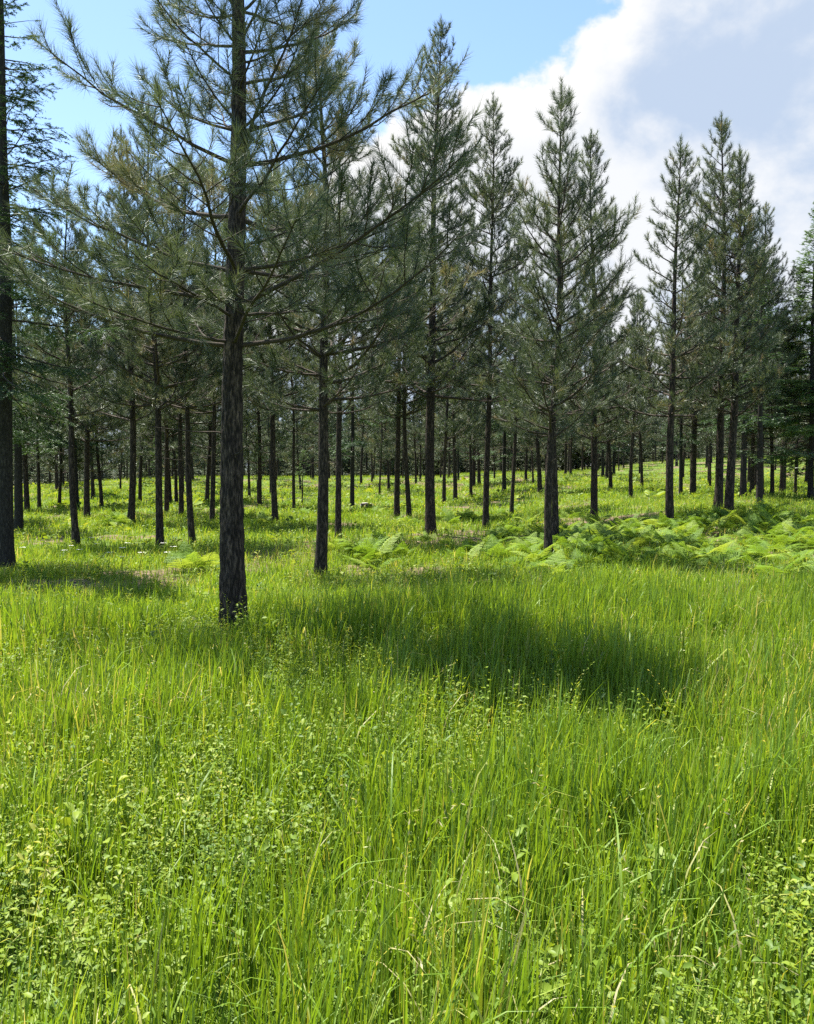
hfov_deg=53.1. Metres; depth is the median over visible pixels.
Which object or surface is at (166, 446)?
pine tree
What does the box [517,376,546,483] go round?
pine tree
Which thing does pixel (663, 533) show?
bracken fern
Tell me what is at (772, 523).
bracken fern
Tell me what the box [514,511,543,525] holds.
bracken fern
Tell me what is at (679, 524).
bracken fern
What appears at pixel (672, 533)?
bracken fern
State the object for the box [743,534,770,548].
bracken fern
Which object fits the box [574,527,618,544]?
bracken fern
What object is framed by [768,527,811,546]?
bracken fern
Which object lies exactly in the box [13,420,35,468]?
pine tree
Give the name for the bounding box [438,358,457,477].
pine tree
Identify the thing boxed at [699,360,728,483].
pine tree
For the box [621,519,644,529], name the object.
bracken fern
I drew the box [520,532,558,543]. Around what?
bracken fern
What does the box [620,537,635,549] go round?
bracken fern
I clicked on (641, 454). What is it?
pine tree
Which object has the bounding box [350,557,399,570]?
bracken fern
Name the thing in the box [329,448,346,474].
fir tree
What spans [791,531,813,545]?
bracken fern
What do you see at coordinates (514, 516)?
bracken fern
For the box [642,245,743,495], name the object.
pine tree
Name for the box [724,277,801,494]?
pine tree
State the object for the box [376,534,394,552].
bracken fern
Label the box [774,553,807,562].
bracken fern
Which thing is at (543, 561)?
bracken fern
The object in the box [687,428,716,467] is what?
fir tree
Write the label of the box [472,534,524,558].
bracken fern
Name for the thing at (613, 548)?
bracken fern
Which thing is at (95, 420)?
pine tree
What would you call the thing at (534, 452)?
pine tree
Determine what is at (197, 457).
pine tree
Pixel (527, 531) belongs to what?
bracken fern
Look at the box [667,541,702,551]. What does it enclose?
bracken fern
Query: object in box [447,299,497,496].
pine tree
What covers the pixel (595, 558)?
bracken fern
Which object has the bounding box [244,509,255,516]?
bracken fern
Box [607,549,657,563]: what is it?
bracken fern
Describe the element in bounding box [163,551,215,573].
bracken fern
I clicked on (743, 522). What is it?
bracken fern
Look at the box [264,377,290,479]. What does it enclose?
pine tree
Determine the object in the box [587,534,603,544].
bracken fern
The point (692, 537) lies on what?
bracken fern
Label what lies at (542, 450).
pine tree
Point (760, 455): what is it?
fir tree
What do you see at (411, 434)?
pine tree
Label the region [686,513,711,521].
bracken fern
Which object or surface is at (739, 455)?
pine tree
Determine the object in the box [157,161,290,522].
pine tree
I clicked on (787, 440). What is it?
pine tree
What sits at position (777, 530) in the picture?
bracken fern
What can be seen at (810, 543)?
bracken fern
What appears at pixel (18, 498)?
pine tree
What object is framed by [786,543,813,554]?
bracken fern
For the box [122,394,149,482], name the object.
fir tree
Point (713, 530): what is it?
bracken fern
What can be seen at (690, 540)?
bracken fern
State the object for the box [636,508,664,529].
bracken fern
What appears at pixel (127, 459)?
pine tree
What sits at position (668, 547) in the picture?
bracken fern
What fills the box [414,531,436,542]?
bracken fern
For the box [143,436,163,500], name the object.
young fir
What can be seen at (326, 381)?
pine tree
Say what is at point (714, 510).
bracken fern
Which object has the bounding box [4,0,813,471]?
sky
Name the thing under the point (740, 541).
bracken fern
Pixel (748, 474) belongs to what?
pine tree
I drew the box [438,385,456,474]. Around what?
pine tree
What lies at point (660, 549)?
bracken fern
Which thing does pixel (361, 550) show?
bracken fern
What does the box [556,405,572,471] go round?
pine tree
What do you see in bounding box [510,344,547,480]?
pine tree
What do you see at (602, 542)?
bracken fern
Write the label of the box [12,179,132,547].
pine tree
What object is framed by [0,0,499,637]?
pine tree
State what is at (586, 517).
bracken fern
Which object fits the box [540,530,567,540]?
bracken fern
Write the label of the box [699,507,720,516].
bracken fern
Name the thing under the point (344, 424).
fir tree
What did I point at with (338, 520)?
pine tree
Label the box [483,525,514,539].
bracken fern
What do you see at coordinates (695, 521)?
bracken fern
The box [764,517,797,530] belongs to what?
bracken fern
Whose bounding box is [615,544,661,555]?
bracken fern
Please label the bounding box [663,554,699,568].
bracken fern
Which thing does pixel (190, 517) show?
pine tree
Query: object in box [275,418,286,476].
fir tree
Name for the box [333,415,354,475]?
fir tree
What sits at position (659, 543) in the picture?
bracken fern
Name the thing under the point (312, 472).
pine tree
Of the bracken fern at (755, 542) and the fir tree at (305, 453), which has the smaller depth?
the bracken fern at (755, 542)
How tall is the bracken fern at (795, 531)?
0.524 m
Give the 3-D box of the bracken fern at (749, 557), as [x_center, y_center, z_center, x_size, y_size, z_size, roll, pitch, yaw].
[6.154,0.772,14.629,0.620,0.538,1.215,-1,3,-13]
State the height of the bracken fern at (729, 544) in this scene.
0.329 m
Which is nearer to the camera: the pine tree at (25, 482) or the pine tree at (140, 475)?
the pine tree at (25, 482)
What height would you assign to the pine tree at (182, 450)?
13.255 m
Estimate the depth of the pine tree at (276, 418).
54.38 m
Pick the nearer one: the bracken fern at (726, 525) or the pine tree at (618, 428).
the bracken fern at (726, 525)
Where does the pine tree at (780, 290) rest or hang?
on the ground at (270, 560)
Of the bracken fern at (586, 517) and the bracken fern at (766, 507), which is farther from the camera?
the bracken fern at (586, 517)
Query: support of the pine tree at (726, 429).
on the ground at (270, 560)
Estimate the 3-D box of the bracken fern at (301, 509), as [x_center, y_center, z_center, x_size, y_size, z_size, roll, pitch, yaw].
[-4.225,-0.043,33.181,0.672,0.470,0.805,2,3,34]
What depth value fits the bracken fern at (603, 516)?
24.36 m
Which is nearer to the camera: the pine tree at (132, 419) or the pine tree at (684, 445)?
the pine tree at (132, 419)
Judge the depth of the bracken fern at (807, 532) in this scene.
17.60 m
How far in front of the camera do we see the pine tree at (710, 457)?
51.94 m
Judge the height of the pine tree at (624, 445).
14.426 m
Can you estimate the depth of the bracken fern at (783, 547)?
16.57 m
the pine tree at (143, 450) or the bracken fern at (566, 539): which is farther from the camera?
the pine tree at (143, 450)
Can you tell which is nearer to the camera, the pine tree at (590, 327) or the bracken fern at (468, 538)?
the pine tree at (590, 327)
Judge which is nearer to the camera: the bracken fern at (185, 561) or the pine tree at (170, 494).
the bracken fern at (185, 561)
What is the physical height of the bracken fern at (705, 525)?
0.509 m
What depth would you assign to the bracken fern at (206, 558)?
13.35 m
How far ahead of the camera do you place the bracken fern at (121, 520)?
25.75 m
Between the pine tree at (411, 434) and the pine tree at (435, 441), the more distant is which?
the pine tree at (435, 441)
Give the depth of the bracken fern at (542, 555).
13.97 m
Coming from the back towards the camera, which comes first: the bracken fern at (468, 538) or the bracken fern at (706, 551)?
the bracken fern at (468, 538)
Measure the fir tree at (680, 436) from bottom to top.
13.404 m
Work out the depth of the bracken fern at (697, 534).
17.71 m
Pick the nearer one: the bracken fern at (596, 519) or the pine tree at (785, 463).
the bracken fern at (596, 519)
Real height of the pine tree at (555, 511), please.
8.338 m
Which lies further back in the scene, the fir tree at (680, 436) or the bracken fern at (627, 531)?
the fir tree at (680, 436)
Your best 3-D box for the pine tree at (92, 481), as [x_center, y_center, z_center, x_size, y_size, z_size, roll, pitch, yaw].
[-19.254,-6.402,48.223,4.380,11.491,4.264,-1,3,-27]
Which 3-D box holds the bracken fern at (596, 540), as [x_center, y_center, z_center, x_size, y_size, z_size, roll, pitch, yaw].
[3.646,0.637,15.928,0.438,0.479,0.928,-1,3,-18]
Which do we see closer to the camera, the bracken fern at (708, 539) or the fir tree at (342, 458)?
the bracken fern at (708, 539)
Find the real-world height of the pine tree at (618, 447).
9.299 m
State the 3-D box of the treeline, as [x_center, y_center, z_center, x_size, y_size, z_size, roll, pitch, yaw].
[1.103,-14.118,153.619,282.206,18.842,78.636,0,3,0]
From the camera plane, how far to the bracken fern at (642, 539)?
16.66 m
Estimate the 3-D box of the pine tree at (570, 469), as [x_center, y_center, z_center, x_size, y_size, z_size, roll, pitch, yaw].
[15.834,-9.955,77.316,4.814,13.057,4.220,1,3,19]
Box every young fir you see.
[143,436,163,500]
[247,438,265,498]
[288,444,317,502]
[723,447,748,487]
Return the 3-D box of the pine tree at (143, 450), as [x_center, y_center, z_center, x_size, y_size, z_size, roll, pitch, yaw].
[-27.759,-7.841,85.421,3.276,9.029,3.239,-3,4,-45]
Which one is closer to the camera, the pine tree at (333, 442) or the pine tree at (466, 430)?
the pine tree at (466, 430)
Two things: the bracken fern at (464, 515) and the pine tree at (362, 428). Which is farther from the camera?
the pine tree at (362, 428)
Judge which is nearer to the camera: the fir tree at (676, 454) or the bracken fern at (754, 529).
the bracken fern at (754, 529)
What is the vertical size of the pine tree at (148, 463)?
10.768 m
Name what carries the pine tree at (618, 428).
on the ground at (270, 560)
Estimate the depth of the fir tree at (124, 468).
115.33 m
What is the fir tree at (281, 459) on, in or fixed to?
on the ground at (270, 560)
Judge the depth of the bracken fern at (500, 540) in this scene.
17.56 m
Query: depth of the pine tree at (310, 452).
88.22 m
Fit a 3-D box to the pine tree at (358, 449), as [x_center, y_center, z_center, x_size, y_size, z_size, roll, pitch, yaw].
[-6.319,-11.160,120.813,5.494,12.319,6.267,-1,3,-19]
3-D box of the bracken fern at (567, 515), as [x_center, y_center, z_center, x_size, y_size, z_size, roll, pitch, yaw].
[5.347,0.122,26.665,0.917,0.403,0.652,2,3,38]
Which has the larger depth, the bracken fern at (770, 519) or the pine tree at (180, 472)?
the pine tree at (180, 472)
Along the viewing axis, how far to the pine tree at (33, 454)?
79.13 m
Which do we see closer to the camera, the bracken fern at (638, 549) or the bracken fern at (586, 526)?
the bracken fern at (638, 549)
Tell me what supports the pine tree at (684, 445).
on the ground at (270, 560)
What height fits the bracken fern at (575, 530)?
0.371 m
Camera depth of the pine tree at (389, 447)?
94.35 m
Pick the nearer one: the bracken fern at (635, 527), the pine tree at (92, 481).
the bracken fern at (635, 527)
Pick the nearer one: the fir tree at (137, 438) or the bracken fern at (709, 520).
the bracken fern at (709, 520)
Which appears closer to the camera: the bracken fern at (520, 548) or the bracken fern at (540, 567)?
the bracken fern at (540, 567)
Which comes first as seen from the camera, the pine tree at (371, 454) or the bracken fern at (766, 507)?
the bracken fern at (766, 507)
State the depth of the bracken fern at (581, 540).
16.57 m
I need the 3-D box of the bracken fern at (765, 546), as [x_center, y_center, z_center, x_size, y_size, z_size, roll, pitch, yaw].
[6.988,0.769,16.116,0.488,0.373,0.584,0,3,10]
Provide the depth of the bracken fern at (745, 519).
20.93 m
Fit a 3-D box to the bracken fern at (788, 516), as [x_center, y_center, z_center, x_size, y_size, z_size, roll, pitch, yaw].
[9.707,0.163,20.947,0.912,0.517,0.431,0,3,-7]
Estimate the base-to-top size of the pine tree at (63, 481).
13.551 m
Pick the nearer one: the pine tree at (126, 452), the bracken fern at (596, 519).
the bracken fern at (596, 519)
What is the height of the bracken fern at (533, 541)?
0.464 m
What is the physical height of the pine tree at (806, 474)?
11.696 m
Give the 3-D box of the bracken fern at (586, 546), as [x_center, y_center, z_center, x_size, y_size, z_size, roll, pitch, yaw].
[3.378,0.660,15.274,0.576,0.512,1.128,-2,3,-38]
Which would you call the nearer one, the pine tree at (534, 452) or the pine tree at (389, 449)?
the pine tree at (534, 452)
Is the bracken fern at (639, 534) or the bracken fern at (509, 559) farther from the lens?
the bracken fern at (639, 534)
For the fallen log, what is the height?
0.304 m
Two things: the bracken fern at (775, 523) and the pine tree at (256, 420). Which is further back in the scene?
the pine tree at (256, 420)
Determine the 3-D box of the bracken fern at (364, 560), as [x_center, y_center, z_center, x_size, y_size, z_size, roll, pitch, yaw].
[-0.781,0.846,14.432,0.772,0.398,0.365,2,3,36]
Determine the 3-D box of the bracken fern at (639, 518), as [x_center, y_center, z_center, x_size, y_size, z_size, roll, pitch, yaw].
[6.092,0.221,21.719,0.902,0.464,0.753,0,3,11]
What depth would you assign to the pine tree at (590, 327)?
14.99 m
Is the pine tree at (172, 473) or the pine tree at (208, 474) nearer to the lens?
the pine tree at (208, 474)
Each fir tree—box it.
[0,0,126,573]
[28,446,53,477]
[40,320,66,485]
[93,431,117,479]
[115,448,129,478]
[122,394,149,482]
[253,408,295,461]
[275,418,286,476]
[295,390,315,474]
[328,401,350,463]
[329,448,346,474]
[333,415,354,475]
[448,392,472,480]
[465,347,528,491]
[585,342,623,476]
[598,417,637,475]
[648,418,665,461]
[652,242,708,494]
[659,392,678,446]
[660,420,690,465]
[663,419,690,458]
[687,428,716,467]
[697,200,798,496]
[706,268,813,503]
[740,202,813,499]
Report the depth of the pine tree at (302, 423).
58.49 m
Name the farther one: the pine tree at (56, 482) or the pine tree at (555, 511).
the pine tree at (56, 482)
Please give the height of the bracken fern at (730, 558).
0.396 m
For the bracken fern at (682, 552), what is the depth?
14.99 m
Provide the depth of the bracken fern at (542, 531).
18.61 m
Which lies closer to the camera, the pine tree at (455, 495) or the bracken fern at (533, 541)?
the bracken fern at (533, 541)
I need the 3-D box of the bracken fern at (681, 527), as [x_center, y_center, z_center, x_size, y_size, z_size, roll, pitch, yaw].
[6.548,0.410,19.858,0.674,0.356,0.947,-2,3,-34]
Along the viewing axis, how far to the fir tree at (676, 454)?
91.95 m
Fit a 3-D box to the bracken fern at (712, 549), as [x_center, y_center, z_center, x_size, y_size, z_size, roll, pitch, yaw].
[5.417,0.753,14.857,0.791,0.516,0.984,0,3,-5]
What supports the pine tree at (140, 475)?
on the ground at (270, 560)
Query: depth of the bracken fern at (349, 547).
16.21 m
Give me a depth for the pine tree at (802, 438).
40.31 m
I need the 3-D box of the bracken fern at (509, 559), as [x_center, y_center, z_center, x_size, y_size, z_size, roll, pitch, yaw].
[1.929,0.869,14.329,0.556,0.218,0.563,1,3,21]
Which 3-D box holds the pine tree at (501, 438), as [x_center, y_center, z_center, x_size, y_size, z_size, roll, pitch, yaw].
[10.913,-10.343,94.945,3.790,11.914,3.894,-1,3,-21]
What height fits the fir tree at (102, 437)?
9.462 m
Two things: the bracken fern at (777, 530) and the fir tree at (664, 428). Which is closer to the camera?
the bracken fern at (777, 530)
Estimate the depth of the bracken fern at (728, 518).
21.16 m
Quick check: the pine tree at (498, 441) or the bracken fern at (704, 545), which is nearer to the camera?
the bracken fern at (704, 545)
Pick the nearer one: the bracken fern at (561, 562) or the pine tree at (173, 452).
the bracken fern at (561, 562)
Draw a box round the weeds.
[0,465,813,1023]
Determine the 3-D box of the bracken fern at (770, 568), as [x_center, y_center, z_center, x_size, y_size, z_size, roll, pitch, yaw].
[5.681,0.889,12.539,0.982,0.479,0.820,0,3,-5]
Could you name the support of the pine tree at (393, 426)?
on the ground at (270, 560)
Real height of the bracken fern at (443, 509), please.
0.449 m
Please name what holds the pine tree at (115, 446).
on the ground at (270, 560)
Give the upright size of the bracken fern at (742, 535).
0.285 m
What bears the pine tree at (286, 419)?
on the ground at (270, 560)
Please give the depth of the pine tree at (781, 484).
43.29 m
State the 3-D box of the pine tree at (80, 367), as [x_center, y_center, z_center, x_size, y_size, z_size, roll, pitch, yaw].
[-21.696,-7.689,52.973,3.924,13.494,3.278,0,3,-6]
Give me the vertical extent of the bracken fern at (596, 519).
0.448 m
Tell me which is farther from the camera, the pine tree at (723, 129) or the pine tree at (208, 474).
the pine tree at (208, 474)
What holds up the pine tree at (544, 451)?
on the ground at (270, 560)
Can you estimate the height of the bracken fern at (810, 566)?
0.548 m
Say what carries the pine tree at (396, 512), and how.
on the ground at (270, 560)
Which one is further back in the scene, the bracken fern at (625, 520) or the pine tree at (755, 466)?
the pine tree at (755, 466)
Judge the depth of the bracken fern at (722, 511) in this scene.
22.02 m
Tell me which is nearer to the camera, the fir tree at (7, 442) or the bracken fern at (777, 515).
the fir tree at (7, 442)
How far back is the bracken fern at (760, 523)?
20.24 m
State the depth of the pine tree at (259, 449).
39.74 m
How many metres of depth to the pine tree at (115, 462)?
39.56 m
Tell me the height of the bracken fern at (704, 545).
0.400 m
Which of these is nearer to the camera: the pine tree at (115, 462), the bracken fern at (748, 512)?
the bracken fern at (748, 512)
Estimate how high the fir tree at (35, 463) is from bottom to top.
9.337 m
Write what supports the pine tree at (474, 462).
on the ground at (270, 560)
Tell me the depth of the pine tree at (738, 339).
22.89 m
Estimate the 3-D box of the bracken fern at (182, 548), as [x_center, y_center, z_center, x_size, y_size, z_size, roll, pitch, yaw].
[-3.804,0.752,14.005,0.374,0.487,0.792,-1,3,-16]
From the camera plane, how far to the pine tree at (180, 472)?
30.83 m
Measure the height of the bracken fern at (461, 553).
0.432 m
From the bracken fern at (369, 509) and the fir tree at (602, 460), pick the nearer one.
the bracken fern at (369, 509)
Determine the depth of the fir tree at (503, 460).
51.43 m
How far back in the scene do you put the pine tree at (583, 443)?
109.42 m
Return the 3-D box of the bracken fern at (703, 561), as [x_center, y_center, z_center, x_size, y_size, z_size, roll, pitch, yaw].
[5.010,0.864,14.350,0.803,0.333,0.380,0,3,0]
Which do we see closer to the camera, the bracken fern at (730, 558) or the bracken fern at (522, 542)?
the bracken fern at (730, 558)
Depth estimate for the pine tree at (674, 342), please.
21.03 m
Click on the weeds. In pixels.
(8, 905)
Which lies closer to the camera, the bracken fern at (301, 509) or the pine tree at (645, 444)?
the bracken fern at (301, 509)
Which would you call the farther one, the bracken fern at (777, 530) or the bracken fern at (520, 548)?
the bracken fern at (777, 530)
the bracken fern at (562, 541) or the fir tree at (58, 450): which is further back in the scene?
the fir tree at (58, 450)
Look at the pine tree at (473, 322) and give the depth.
20.93 m
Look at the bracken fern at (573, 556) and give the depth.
14.35 m
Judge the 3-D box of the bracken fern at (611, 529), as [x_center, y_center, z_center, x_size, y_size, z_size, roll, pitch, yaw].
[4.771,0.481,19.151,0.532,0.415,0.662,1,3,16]
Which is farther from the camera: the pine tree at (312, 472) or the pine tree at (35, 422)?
the pine tree at (312, 472)
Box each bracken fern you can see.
[99,508,127,519]
[99,517,116,525]
[113,514,132,524]
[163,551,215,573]
[176,541,194,559]
[184,551,219,571]
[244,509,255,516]
[253,511,271,522]
[292,506,312,514]
[312,538,343,550]
[334,531,388,553]
[338,537,356,551]
[342,549,379,567]
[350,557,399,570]
[352,532,400,562]
[363,528,408,543]
[364,506,385,512]
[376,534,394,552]
[379,541,417,556]
[396,516,412,521]
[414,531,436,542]
[435,506,451,512]
[443,509,460,525]
[447,542,484,563]
[455,540,476,552]
[456,507,474,519]
[465,536,486,544]
[467,512,493,519]
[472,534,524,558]
[481,534,519,544]
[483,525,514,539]
[502,556,529,566]
[503,522,522,531]
[504,512,525,520]
[510,532,542,547]
[510,542,563,562]
[511,542,539,556]
[513,536,543,549]
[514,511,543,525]
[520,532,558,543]
[523,539,563,549]
[524,529,543,538]
[526,560,550,570]
[530,525,568,534]
[530,564,572,575]
[532,520,568,530]
[534,537,573,552]
[536,549,575,571]
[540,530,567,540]
[552,532,601,542]
[553,532,578,546]
[553,548,591,562]
[559,509,579,517]
[559,518,583,531]
[560,533,612,556]
[563,522,600,531]
[565,526,585,533]
[567,532,605,544]
[569,539,607,553]
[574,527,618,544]
[575,534,608,545]
[576,553,608,562]
[577,525,605,538]
[580,510,609,521]
[580,519,597,526]
[585,516,614,526]
[585,540,622,558]
[586,508,614,520]
[587,514,606,523]
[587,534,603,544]
[589,521,625,537]
[590,540,634,560]
[605,525,620,535]
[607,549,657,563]
[612,511,648,527]
[615,526,651,542]
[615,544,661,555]
[617,527,647,536]
[619,532,654,547]
[620,519,642,530]
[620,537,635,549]
[621,514,653,522]
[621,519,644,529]
[623,545,664,558]
[629,524,664,535]
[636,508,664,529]
[639,529,694,547]
[647,524,676,538]
[651,534,672,546]
[652,530,679,538]
[655,512,678,528]
[658,544,676,555]
[662,518,690,527]
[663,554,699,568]
[664,522,696,534]
[664,535,697,545]
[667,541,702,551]
[670,542,709,560]
[673,520,699,535]
[674,510,681,519]
[675,528,703,539]
[675,553,710,565]
[679,541,732,559]
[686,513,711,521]
[686,516,702,527]
[686,537,713,545]
[687,542,734,556]
[688,514,729,529]
[690,542,722,552]
[691,534,735,544]
[695,513,729,525]
[695,548,746,566]
[696,505,725,516]
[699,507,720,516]
[702,524,716,535]
[704,508,742,520]
[708,519,741,533]
[717,506,750,516]
[719,543,789,563]
[720,540,735,549]
[724,508,760,520]
[724,539,783,563]
[730,514,753,526]
[730,528,752,538]
[731,532,761,545]
[734,515,763,526]
[741,527,763,538]
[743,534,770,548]
[745,541,772,551]
[746,517,776,534]
[746,555,812,582]
[748,513,769,527]
[749,523,769,533]
[750,497,787,514]
[752,503,788,522]
[754,518,792,539]
[755,513,796,523]
[762,517,780,527]
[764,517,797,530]
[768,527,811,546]
[768,542,806,553]
[770,508,797,522]
[774,523,811,539]
[774,547,813,572]
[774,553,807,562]
[781,518,813,534]
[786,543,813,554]
[787,513,808,522]
[787,520,813,532]
[791,514,813,522]
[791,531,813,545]
[791,549,813,562]
[791,561,812,574]
[792,530,813,543]
[806,510,813,518]
[806,538,813,549]
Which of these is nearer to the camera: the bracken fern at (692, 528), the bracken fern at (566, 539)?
the bracken fern at (566, 539)
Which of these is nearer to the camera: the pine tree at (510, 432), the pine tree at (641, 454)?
the pine tree at (641, 454)
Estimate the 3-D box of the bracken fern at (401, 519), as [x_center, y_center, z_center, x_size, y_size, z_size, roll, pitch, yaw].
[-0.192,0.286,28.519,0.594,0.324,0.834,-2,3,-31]
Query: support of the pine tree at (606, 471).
on the ground at (270, 560)
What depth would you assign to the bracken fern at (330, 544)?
16.33 m
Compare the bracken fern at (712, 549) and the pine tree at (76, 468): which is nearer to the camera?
the bracken fern at (712, 549)
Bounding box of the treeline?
[13,393,806,484]
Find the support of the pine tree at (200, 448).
on the ground at (270, 560)
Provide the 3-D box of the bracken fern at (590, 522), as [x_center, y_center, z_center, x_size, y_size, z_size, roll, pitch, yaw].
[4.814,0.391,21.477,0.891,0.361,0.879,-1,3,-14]
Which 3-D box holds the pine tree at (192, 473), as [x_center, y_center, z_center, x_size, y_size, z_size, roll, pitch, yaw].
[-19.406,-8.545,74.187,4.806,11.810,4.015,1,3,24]
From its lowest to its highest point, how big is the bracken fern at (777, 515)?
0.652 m
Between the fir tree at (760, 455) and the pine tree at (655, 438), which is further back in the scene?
the pine tree at (655, 438)
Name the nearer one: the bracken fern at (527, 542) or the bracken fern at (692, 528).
the bracken fern at (527, 542)
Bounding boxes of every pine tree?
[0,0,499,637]
[8,180,81,530]
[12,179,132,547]
[12,272,67,510]
[12,319,34,445]
[13,416,52,464]
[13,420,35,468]
[15,284,72,507]
[27,321,80,464]
[31,230,154,517]
[32,328,89,485]
[32,360,92,502]
[35,434,67,483]
[39,362,63,489]
[41,257,121,507]
[41,300,99,466]
[52,316,114,497]
[62,357,142,505]
[63,123,181,525]
[73,99,275,550]
[99,429,129,478]
[104,146,267,544]
[104,288,163,501]
[104,368,138,490]
[115,357,127,479]
[123,378,204,504]
[126,188,253,515]
[127,239,209,512]
[128,329,205,501]
[129,433,150,477]
[138,420,164,477]
[147,424,184,478]
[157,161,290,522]
[161,390,204,490]
[162,421,205,481]
[168,306,243,500]
[170,415,207,481]
[183,375,243,487]
[195,415,207,475]
[198,420,220,460]
[199,6,487,578]
[201,133,342,522]
[216,362,269,497]
[222,318,299,506]
[244,370,276,439]
[246,98,424,537]
[252,401,269,476]
[254,373,291,492]
[258,291,318,509]
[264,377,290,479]
[276,375,318,489]
[291,342,336,478]
[295,349,350,449]
[300,402,336,478]
[300,403,317,477]
[310,16,538,534]
[328,277,392,507]
[345,178,447,517]
[347,345,392,484]
[349,426,370,474]
[356,360,402,490]
[357,398,389,483]
[360,213,484,518]
[364,374,396,494]
[364,409,387,478]
[379,395,401,475]
[387,369,425,484]
[388,403,409,458]
[388,418,413,477]
[405,91,548,528]
[406,269,486,500]
[407,392,439,480]
[412,409,435,449]
[417,270,483,502]
[419,418,440,455]
[434,409,460,477]
[437,343,501,484]
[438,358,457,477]
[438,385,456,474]
[442,342,517,487]
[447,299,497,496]
[460,431,476,472]
[471,206,552,513]
[482,182,654,537]
[483,353,507,477]
[487,74,643,553]
[492,399,512,471]
[495,287,587,493]
[498,361,527,461]
[507,396,513,471]
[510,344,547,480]
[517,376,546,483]
[522,422,538,471]
[532,387,563,475]
[533,419,558,462]
[542,127,687,516]
[545,361,587,475]
[556,403,589,471]
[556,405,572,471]
[564,322,631,488]
[565,343,587,474]
[572,438,590,468]
[574,424,600,470]
[576,332,628,477]
[584,424,606,469]
[585,291,667,497]
[596,134,759,522]
[601,288,658,486]
[611,359,636,467]
[616,419,631,470]
[623,413,657,473]
[625,420,651,442]
[635,109,785,507]
[641,389,662,461]
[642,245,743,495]
[649,390,674,462]
[662,144,796,511]
[665,404,716,489]
[674,322,703,477]
[677,303,728,486]
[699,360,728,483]
[701,407,739,444]
[707,201,813,494]
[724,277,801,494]
[732,351,774,482]
[736,375,775,485]
[736,411,750,458]
[738,278,809,495]
[748,322,809,491]
[764,312,809,489]
[768,263,810,492]
[801,321,810,483]
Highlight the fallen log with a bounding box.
[360,502,372,507]
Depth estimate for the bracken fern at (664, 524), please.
20.02 m
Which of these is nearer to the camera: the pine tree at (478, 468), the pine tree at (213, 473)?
the pine tree at (213, 473)
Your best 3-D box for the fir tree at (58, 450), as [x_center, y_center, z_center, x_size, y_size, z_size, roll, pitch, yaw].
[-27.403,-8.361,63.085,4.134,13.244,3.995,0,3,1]
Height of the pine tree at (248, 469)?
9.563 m
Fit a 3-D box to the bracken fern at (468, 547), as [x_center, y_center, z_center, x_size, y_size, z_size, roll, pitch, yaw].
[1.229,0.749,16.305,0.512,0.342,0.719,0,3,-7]
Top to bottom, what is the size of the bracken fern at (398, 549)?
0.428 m
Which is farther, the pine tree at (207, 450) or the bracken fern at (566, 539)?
the pine tree at (207, 450)
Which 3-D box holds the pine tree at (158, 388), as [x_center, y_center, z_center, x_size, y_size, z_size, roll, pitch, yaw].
[-5.372,-4.137,18.533,4.126,10.350,4.978,-2,3,-40]
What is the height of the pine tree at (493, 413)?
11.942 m
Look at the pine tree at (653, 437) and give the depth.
125.94 m
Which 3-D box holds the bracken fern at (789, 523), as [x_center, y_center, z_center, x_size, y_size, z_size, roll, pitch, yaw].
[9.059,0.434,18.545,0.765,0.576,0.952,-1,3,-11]
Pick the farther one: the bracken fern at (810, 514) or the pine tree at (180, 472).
the pine tree at (180, 472)
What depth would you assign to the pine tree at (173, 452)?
42.22 m
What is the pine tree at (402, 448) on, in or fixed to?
on the ground at (270, 560)
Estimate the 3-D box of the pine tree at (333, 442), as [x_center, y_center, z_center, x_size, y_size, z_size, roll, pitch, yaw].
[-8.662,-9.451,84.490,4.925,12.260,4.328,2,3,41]
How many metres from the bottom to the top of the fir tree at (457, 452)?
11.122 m
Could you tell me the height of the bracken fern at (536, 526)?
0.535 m
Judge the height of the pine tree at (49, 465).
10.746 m
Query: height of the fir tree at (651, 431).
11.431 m
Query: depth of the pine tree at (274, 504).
26.27 m
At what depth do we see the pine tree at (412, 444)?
75.17 m
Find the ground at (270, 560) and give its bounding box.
[0,458,813,1023]
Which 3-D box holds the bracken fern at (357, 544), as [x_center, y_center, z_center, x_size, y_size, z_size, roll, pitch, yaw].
[-0.786,0.657,15.407,0.811,0.666,0.971,3,4,44]
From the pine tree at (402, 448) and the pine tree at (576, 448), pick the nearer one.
the pine tree at (402, 448)
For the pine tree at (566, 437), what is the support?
on the ground at (270, 560)
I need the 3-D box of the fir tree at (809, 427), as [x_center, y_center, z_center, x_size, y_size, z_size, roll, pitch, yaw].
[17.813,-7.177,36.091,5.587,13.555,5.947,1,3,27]
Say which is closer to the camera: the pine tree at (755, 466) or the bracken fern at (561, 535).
the bracken fern at (561, 535)
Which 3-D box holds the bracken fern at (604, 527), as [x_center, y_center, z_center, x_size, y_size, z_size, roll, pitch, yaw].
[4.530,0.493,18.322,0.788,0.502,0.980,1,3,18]
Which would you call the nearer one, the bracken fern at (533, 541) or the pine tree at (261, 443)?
the bracken fern at (533, 541)
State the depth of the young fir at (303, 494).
43.48 m

